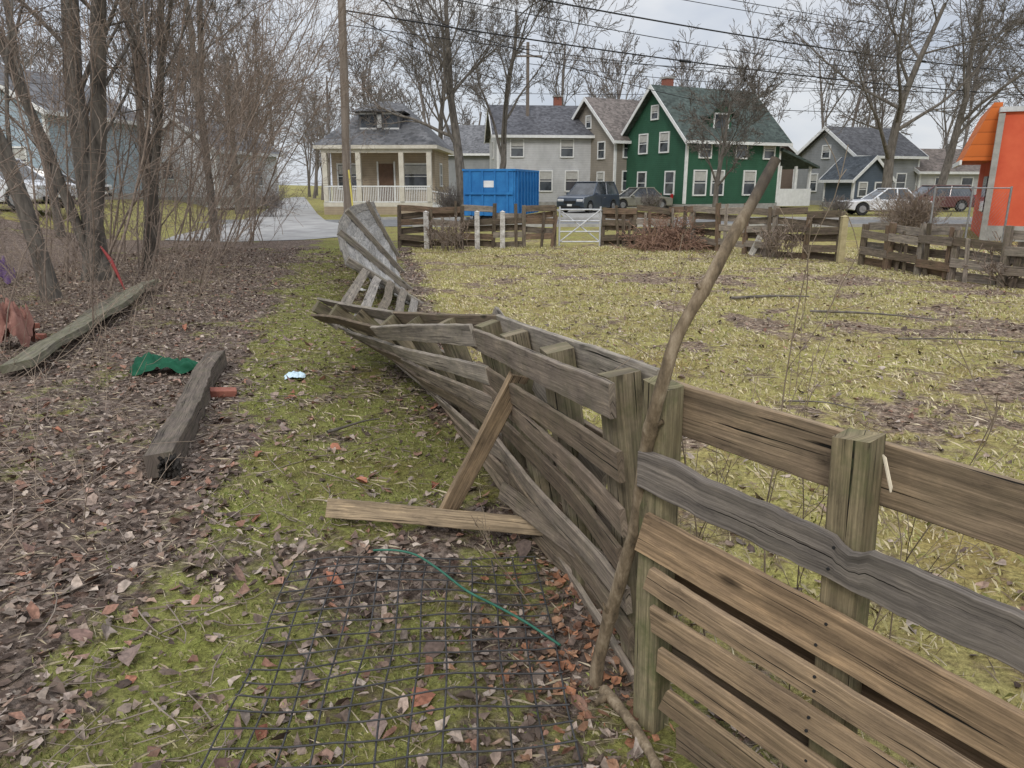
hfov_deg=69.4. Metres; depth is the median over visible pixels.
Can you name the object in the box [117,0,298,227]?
bare tree
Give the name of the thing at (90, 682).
fallen twigs
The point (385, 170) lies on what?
entry door
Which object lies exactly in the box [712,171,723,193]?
window glass
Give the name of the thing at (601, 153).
window glass
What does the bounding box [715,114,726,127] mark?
dormer window
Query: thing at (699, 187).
window glass
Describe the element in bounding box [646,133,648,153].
window trim
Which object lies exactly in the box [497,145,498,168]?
corner board
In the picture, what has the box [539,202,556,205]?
foundation
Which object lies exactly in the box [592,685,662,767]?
broken branch
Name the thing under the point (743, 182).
window trim
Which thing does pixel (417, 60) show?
bare tree
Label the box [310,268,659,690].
collapsed wooden fence
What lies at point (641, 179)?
window glass
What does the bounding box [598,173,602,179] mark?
window blind
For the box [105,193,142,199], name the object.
foundation
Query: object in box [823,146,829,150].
window blind
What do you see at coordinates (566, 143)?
window blind
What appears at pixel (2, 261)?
purple bag
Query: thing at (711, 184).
window trim
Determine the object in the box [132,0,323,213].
bare tree
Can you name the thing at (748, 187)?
window glass
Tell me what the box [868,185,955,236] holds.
bare shrub
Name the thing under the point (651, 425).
leaning stick
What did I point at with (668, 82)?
chimney
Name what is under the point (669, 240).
dead shrub pile
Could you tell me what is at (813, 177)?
window blind
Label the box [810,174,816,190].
window glass
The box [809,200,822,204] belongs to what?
foundation
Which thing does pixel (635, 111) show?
rake board
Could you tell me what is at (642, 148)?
window glass
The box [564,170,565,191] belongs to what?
window trim
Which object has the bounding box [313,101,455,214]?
tan bungalow
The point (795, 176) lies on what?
porch post
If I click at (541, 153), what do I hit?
walls
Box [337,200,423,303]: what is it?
leaning fence panel
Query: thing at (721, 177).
window blind
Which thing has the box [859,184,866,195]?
window glass
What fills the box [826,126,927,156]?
roof slope
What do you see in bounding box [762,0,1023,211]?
bare tree
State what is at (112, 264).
red plastic strip
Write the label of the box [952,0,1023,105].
bare tree
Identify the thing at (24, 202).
bare tree
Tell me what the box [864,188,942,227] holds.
bare shrub
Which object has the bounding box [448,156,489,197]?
walls
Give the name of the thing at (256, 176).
window glass
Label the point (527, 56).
utility pole
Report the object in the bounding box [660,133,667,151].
window glass
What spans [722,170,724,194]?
window trim
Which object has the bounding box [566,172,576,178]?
window blind
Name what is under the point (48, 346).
mossy beam
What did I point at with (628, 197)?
parked car
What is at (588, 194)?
parked suv
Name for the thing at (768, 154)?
window glass
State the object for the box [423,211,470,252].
bare shrub
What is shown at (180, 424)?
rotten timber
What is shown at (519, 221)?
wooden fence
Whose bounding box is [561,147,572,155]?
window glass
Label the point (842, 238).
painted fence post
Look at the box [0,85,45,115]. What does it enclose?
rake board
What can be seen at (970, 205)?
chain link fence
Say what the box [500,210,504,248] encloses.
painted fence post
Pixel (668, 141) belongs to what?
window trim
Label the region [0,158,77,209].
parked suv
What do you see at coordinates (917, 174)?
corner board
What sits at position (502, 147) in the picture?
bare tree
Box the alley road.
[165,197,338,241]
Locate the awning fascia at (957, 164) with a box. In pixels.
[952,160,961,167]
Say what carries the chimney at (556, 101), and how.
on the roof slope at (487, 136)
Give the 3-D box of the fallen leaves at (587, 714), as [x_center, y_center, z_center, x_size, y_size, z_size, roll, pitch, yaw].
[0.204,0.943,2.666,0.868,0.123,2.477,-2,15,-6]
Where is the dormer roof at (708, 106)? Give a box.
[699,97,723,117]
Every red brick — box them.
[35,333,46,339]
[210,387,236,397]
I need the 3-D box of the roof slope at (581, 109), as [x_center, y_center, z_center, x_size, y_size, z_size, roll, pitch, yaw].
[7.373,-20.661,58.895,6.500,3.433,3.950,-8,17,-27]
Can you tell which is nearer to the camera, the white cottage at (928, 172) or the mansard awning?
the mansard awning
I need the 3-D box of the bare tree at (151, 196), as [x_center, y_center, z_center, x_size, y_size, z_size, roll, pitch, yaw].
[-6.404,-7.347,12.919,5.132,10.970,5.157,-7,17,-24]
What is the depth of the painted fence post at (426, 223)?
19.36 m
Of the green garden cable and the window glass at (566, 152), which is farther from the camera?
the window glass at (566, 152)
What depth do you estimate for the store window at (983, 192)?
23.82 m
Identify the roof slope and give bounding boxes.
[0,65,152,123]
[443,125,489,152]
[485,114,490,142]
[489,105,593,134]
[574,101,586,118]
[585,97,640,140]
[623,90,652,135]
[651,84,791,142]
[798,130,825,155]
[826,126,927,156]
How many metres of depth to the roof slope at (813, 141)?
61.31 m
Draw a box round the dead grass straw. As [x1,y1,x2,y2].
[0,254,1023,767]
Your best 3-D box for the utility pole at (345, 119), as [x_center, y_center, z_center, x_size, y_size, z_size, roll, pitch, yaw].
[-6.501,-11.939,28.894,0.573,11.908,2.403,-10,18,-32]
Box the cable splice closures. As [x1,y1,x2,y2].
[679,59,926,62]
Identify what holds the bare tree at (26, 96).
on the ground at (964, 661)
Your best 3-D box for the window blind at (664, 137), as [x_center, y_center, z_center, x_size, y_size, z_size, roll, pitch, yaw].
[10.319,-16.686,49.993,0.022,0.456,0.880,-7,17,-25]
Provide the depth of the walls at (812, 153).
60.10 m
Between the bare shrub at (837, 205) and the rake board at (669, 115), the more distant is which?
the rake board at (669, 115)
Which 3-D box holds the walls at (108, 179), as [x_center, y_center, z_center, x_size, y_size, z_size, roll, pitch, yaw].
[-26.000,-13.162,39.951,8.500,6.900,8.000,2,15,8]
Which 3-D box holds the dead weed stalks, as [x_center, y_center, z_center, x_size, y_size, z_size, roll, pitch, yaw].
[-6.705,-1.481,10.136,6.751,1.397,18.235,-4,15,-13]
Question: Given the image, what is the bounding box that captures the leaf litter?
[0,247,782,767]
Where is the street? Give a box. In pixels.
[199,220,971,225]
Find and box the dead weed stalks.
[0,213,289,551]
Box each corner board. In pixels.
[41,113,50,141]
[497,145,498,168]
[613,143,616,184]
[682,143,688,203]
[775,146,781,202]
[915,159,919,188]
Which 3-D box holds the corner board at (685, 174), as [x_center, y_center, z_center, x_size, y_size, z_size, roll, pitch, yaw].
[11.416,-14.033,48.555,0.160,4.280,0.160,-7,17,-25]
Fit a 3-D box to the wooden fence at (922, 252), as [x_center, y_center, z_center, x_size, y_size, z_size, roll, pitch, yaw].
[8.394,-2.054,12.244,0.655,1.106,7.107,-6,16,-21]
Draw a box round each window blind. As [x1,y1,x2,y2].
[12,149,25,159]
[511,140,522,145]
[540,172,551,178]
[561,140,572,146]
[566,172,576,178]
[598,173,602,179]
[640,135,646,142]
[660,133,667,140]
[695,172,705,180]
[712,172,723,180]
[744,172,754,180]
[811,175,816,180]
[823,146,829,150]
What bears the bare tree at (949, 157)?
on the ground at (964, 661)
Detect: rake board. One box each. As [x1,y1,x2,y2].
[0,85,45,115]
[571,98,583,119]
[584,97,613,143]
[621,85,649,135]
[650,84,685,143]
[796,126,824,154]
[824,126,856,156]
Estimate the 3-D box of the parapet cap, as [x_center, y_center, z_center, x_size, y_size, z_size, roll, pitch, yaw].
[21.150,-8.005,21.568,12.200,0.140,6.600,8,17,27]
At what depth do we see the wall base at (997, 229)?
22.26 m
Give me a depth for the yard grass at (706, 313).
9.20 m
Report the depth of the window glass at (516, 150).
55.61 m
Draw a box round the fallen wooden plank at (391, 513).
[325,498,542,535]
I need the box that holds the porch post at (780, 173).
[778,166,781,188]
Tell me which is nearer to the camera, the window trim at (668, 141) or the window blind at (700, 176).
the window blind at (700, 176)
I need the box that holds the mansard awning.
[956,102,1002,164]
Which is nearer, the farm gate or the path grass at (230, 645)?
the path grass at (230, 645)
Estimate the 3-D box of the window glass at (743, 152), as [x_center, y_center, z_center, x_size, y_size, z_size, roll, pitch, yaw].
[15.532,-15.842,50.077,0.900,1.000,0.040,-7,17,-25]
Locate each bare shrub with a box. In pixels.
[226,179,303,216]
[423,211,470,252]
[431,180,462,206]
[636,189,666,211]
[752,214,817,259]
[819,194,852,211]
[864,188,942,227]
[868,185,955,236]
[960,231,1023,287]
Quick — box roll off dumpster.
[462,169,538,219]
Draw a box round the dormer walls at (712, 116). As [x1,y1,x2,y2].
[706,103,731,127]
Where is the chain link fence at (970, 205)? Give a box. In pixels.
[929,186,1012,241]
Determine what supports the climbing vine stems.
on the ground at (964, 661)
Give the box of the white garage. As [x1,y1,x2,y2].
[151,116,283,207]
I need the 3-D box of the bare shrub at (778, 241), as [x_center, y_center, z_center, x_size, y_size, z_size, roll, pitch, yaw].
[6.133,-3.398,16.968,1.139,1.059,1.387,-7,17,-24]
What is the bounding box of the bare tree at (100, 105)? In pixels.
[0,0,255,281]
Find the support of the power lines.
attached to the utility pole at (345, 119)
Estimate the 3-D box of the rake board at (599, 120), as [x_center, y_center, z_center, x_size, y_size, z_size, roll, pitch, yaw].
[6.338,-19.299,54.047,0.046,3.553,3.970,-8,17,-27]
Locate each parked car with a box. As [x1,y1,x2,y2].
[33,169,112,202]
[618,187,672,207]
[838,188,932,214]
[912,185,975,210]
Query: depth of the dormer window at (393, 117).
41.65 m
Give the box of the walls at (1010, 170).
[970,111,1023,236]
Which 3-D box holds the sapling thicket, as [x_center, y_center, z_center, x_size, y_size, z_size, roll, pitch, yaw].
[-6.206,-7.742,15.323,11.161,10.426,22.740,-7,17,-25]
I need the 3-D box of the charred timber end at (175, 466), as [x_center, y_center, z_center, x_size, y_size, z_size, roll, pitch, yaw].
[-1.975,0.474,4.243,0.179,0.136,0.126,0,15,0]
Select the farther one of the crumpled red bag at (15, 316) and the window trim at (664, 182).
the window trim at (664, 182)
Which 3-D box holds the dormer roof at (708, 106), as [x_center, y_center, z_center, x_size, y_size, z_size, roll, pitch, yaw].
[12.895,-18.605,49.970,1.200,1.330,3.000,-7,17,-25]
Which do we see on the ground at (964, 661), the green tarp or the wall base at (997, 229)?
the green tarp
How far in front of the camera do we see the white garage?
47.17 m
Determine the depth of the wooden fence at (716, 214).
18.12 m
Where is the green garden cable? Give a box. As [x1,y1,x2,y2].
[373,549,560,645]
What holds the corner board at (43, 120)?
attached to the walls at (108, 179)
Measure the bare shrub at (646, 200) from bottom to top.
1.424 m
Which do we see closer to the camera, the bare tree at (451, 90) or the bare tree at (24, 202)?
the bare tree at (24, 202)
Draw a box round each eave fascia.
[45,110,151,124]
[448,153,489,155]
[492,135,594,137]
[614,140,631,143]
[687,140,792,145]
[857,155,928,158]
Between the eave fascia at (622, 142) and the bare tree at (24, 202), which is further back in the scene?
the eave fascia at (622, 142)
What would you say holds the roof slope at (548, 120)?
on the walls at (541, 153)
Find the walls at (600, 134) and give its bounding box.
[578,105,626,193]
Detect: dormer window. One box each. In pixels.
[361,114,374,127]
[383,114,397,127]
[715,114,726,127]
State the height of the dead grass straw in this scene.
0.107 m
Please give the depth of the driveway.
42.93 m
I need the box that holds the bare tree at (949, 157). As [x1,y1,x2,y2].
[897,0,1023,208]
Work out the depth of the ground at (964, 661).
4.15 m
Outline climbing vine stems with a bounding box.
[468,138,1023,689]
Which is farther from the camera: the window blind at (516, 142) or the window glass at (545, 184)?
the window glass at (545, 184)
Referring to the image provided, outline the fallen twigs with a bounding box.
[0,254,1023,767]
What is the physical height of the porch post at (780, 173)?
2.300 m
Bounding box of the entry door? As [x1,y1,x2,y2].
[379,164,393,200]
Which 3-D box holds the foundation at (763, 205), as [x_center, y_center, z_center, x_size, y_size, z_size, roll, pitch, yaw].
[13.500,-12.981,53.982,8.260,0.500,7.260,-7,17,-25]
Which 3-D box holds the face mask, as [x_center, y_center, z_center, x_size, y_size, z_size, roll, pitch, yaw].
[-1.910,-0.088,6.503,0.193,0.062,0.126,-3,15,-11]
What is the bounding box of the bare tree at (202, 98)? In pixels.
[146,0,308,241]
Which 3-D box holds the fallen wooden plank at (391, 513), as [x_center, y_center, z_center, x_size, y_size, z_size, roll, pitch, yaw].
[-0.316,0.657,3.596,1.257,0.111,0.072,3,15,12]
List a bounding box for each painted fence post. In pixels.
[423,211,429,248]
[474,211,479,248]
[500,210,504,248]
[836,215,848,262]
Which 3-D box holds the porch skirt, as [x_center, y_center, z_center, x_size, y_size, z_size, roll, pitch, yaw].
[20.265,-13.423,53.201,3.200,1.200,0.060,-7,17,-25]
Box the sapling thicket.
[0,0,433,357]
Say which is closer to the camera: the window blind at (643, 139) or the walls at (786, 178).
the window blind at (643, 139)
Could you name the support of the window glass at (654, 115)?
attached to the walls at (654, 164)
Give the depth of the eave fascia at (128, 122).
37.64 m
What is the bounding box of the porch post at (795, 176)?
[792,166,797,188]
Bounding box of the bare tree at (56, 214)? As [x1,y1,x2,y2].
[0,0,65,237]
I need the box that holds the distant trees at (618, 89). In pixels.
[0,0,1023,200]
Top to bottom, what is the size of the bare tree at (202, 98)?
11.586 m
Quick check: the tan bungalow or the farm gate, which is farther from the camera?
the tan bungalow
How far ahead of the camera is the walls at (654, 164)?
50.61 m
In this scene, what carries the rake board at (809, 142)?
attached to the roof slope at (813, 141)
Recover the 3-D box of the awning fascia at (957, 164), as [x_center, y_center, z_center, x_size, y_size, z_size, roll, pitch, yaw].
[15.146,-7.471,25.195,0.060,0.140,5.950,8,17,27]
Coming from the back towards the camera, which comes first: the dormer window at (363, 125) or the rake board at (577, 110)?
the rake board at (577, 110)
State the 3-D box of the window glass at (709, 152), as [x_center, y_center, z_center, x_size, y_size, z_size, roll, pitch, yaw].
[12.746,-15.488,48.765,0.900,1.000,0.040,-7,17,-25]
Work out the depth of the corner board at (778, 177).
52.03 m
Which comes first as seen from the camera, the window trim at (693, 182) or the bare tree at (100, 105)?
the bare tree at (100, 105)
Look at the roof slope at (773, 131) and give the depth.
50.23 m
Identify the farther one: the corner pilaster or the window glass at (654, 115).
the window glass at (654, 115)
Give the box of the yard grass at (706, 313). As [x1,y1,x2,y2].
[404,245,1023,767]
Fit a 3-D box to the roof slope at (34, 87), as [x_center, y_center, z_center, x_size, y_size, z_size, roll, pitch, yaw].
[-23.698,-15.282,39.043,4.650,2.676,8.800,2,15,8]
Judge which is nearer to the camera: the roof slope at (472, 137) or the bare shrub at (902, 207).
the bare shrub at (902, 207)
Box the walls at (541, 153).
[490,134,590,201]
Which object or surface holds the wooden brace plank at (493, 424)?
on the ground at (964, 661)
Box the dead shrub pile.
[605,210,741,252]
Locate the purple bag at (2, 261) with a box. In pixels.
[0,256,16,283]
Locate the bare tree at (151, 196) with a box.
[0,0,265,269]
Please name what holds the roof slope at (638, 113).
on the walls at (654, 164)
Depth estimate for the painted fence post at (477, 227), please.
19.47 m
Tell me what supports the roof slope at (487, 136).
on the walls at (541, 153)
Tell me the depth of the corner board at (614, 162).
53.77 m
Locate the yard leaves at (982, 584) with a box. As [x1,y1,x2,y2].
[471,250,1023,687]
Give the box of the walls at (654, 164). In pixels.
[626,94,779,203]
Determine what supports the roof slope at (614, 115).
on the walls at (600, 134)
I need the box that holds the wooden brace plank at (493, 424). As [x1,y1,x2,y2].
[439,371,528,509]
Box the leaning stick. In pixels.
[589,156,780,687]
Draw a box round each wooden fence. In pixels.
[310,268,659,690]
[397,201,557,248]
[600,203,845,261]
[633,375,1023,767]
[857,222,1023,288]
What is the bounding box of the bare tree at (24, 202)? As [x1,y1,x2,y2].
[0,0,100,300]
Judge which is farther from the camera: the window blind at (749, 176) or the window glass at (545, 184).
the window glass at (545, 184)
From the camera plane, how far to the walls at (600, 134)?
54.75 m
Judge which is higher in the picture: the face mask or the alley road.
the alley road
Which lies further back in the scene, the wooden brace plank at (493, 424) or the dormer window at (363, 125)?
the dormer window at (363, 125)
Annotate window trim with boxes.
[551,170,552,191]
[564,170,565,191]
[604,141,605,158]
[621,170,623,190]
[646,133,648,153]
[663,172,665,194]
[667,131,669,152]
[673,171,675,194]
[692,170,694,195]
[705,170,707,195]
[710,172,712,195]
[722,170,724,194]
[742,170,744,195]
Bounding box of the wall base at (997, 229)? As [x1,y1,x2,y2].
[985,226,1023,241]
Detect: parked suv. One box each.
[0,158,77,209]
[557,181,619,212]
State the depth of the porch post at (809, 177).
53.55 m
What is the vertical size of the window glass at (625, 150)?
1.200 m
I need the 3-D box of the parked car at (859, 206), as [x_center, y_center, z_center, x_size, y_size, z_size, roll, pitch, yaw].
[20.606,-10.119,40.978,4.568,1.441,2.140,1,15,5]
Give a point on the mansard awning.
(978, 148)
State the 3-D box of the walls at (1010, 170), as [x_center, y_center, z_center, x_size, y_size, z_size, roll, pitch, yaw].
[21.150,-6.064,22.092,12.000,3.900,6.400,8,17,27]
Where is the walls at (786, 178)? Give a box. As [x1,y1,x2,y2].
[780,146,793,188]
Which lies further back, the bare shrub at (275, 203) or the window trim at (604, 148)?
the window trim at (604, 148)
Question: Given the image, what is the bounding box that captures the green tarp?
[130,352,197,375]
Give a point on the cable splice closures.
(690, 61)
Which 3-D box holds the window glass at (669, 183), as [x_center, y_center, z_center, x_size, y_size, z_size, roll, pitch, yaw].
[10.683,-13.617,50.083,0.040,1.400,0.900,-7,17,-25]
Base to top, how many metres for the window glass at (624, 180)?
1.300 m
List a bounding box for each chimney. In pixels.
[553,97,561,105]
[661,78,673,85]
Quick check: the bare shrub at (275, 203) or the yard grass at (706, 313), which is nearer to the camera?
the yard grass at (706, 313)
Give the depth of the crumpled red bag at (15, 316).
7.53 m
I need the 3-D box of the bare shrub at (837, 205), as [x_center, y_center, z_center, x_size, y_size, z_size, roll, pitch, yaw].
[17.433,-9.661,39.945,1.830,1.155,2.016,9,18,31]
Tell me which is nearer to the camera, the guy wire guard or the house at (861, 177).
the guy wire guard
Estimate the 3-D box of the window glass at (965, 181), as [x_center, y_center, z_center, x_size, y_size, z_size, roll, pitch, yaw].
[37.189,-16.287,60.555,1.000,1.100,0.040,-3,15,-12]
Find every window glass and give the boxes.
[162,162,173,178]
[255,167,261,184]
[338,173,356,187]
[405,174,426,187]
[511,139,522,155]
[540,173,551,190]
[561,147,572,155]
[566,172,577,190]
[598,142,603,157]
[623,172,625,189]
[624,144,627,156]
[638,173,644,186]
[639,135,646,152]
[652,106,657,118]
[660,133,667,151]
[665,172,673,193]
[694,171,705,194]
[700,144,710,156]
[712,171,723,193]
[737,145,746,157]
[743,180,754,193]
[764,147,774,157]
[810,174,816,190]
[822,146,828,157]
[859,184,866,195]
[896,174,905,187]
[962,178,972,186]
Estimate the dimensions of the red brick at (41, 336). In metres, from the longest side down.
0.200 x 0.095 x 0.060 m
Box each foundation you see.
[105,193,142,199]
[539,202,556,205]
[627,203,776,208]
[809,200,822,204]
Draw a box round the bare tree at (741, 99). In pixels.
[672,56,788,206]
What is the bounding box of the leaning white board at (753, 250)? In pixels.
[748,216,767,254]
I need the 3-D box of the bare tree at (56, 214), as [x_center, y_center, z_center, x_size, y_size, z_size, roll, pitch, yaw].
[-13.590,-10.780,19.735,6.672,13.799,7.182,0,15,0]
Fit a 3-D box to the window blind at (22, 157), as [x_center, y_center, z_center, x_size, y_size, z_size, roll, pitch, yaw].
[-24.084,-11.178,35.998,0.880,0.494,0.020,2,15,8]
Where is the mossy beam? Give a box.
[0,279,158,373]
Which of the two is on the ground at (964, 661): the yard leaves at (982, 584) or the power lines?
the yard leaves at (982, 584)
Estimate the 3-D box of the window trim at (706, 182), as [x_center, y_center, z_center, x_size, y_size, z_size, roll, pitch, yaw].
[12.952,-13.433,49.400,0.090,1.680,0.090,-7,17,-25]
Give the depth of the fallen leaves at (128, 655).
3.17 m
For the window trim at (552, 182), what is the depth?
56.48 m
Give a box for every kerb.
[381,217,971,219]
[412,224,970,226]
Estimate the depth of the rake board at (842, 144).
58.02 m
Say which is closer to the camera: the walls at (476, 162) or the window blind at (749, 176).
the window blind at (749, 176)
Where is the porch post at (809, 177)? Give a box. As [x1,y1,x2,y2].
[807,166,811,188]
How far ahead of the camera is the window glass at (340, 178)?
43.07 m
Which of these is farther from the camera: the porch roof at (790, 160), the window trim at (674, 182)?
the porch roof at (790, 160)
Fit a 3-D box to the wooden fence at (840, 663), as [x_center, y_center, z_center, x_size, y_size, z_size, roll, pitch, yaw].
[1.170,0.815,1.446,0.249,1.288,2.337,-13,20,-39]
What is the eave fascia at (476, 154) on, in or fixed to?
attached to the roof slope at (472, 137)
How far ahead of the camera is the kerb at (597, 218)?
35.68 m
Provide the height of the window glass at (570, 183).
1.400 m
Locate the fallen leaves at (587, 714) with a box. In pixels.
[449,534,715,767]
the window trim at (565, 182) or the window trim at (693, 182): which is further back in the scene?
the window trim at (565, 182)
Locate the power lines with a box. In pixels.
[346,0,1023,122]
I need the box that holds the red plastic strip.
[100,246,124,289]
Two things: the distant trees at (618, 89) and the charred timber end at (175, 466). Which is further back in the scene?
the distant trees at (618, 89)
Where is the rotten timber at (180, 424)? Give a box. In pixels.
[143,350,226,478]
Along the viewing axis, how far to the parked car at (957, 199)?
45.90 m
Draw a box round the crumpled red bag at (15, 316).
[0,298,35,346]
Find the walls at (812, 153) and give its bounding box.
[796,132,918,200]
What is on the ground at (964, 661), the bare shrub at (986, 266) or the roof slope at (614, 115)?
the bare shrub at (986, 266)
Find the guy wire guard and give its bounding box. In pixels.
[348,170,352,205]
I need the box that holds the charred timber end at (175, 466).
[157,453,181,479]
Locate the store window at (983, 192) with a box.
[979,176,988,211]
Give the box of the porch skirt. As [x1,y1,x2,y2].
[777,189,810,205]
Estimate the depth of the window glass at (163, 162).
46.92 m
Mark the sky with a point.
(800, 128)
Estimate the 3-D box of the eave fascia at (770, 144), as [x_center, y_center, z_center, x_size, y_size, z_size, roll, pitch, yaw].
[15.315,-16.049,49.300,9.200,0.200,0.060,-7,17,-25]
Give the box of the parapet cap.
[999,106,1023,112]
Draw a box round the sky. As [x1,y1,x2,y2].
[0,0,1023,185]
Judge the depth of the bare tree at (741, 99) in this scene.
37.87 m
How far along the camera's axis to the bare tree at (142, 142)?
17.03 m
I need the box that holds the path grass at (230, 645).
[0,263,772,767]
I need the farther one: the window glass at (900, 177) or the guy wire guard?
the window glass at (900, 177)
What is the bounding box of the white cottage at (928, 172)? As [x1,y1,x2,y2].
[914,149,980,194]
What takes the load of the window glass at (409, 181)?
in the tan bungalow
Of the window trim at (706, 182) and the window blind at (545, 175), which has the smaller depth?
the window trim at (706, 182)
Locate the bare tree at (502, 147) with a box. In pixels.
[441,0,604,168]
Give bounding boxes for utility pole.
[338,0,351,209]
[516,42,542,115]
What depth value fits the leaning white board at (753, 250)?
17.74 m
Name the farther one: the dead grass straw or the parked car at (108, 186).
the parked car at (108, 186)
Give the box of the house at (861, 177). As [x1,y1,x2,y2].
[818,155,895,206]
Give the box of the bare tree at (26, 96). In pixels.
[0,0,53,197]
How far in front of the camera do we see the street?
32.98 m
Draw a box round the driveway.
[557,209,601,216]
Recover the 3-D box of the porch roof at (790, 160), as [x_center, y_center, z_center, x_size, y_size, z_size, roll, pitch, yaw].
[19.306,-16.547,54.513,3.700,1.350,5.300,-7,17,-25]
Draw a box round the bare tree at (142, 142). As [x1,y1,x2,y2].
[5,0,237,255]
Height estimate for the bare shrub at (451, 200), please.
1.878 m
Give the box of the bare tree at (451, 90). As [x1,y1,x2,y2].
[335,0,529,215]
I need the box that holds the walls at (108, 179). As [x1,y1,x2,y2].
[0,91,141,193]
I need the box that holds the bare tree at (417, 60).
[369,0,519,139]
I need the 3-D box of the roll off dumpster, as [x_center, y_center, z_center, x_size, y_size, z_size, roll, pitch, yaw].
[-0.457,-9.540,37.172,2.680,2.346,5.395,4,16,14]
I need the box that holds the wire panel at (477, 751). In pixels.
[200,556,582,767]
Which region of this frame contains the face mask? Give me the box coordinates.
[284,371,305,378]
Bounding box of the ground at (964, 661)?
[0,185,1023,767]
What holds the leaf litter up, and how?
on the ground at (964, 661)
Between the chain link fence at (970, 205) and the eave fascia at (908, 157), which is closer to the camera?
the chain link fence at (970, 205)
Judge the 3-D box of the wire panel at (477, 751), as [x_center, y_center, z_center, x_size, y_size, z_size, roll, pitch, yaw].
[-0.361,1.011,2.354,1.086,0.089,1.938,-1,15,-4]
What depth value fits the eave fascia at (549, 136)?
55.15 m
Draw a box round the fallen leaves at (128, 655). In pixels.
[0,319,601,767]
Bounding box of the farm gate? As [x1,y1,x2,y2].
[558,206,601,245]
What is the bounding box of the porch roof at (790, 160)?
[780,148,819,168]
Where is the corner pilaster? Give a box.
[979,113,1005,239]
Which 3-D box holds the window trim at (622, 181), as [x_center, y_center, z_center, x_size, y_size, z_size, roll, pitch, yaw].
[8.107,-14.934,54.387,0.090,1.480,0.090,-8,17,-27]
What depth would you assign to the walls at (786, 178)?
66.68 m
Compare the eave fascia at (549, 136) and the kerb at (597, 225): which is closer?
the kerb at (597, 225)

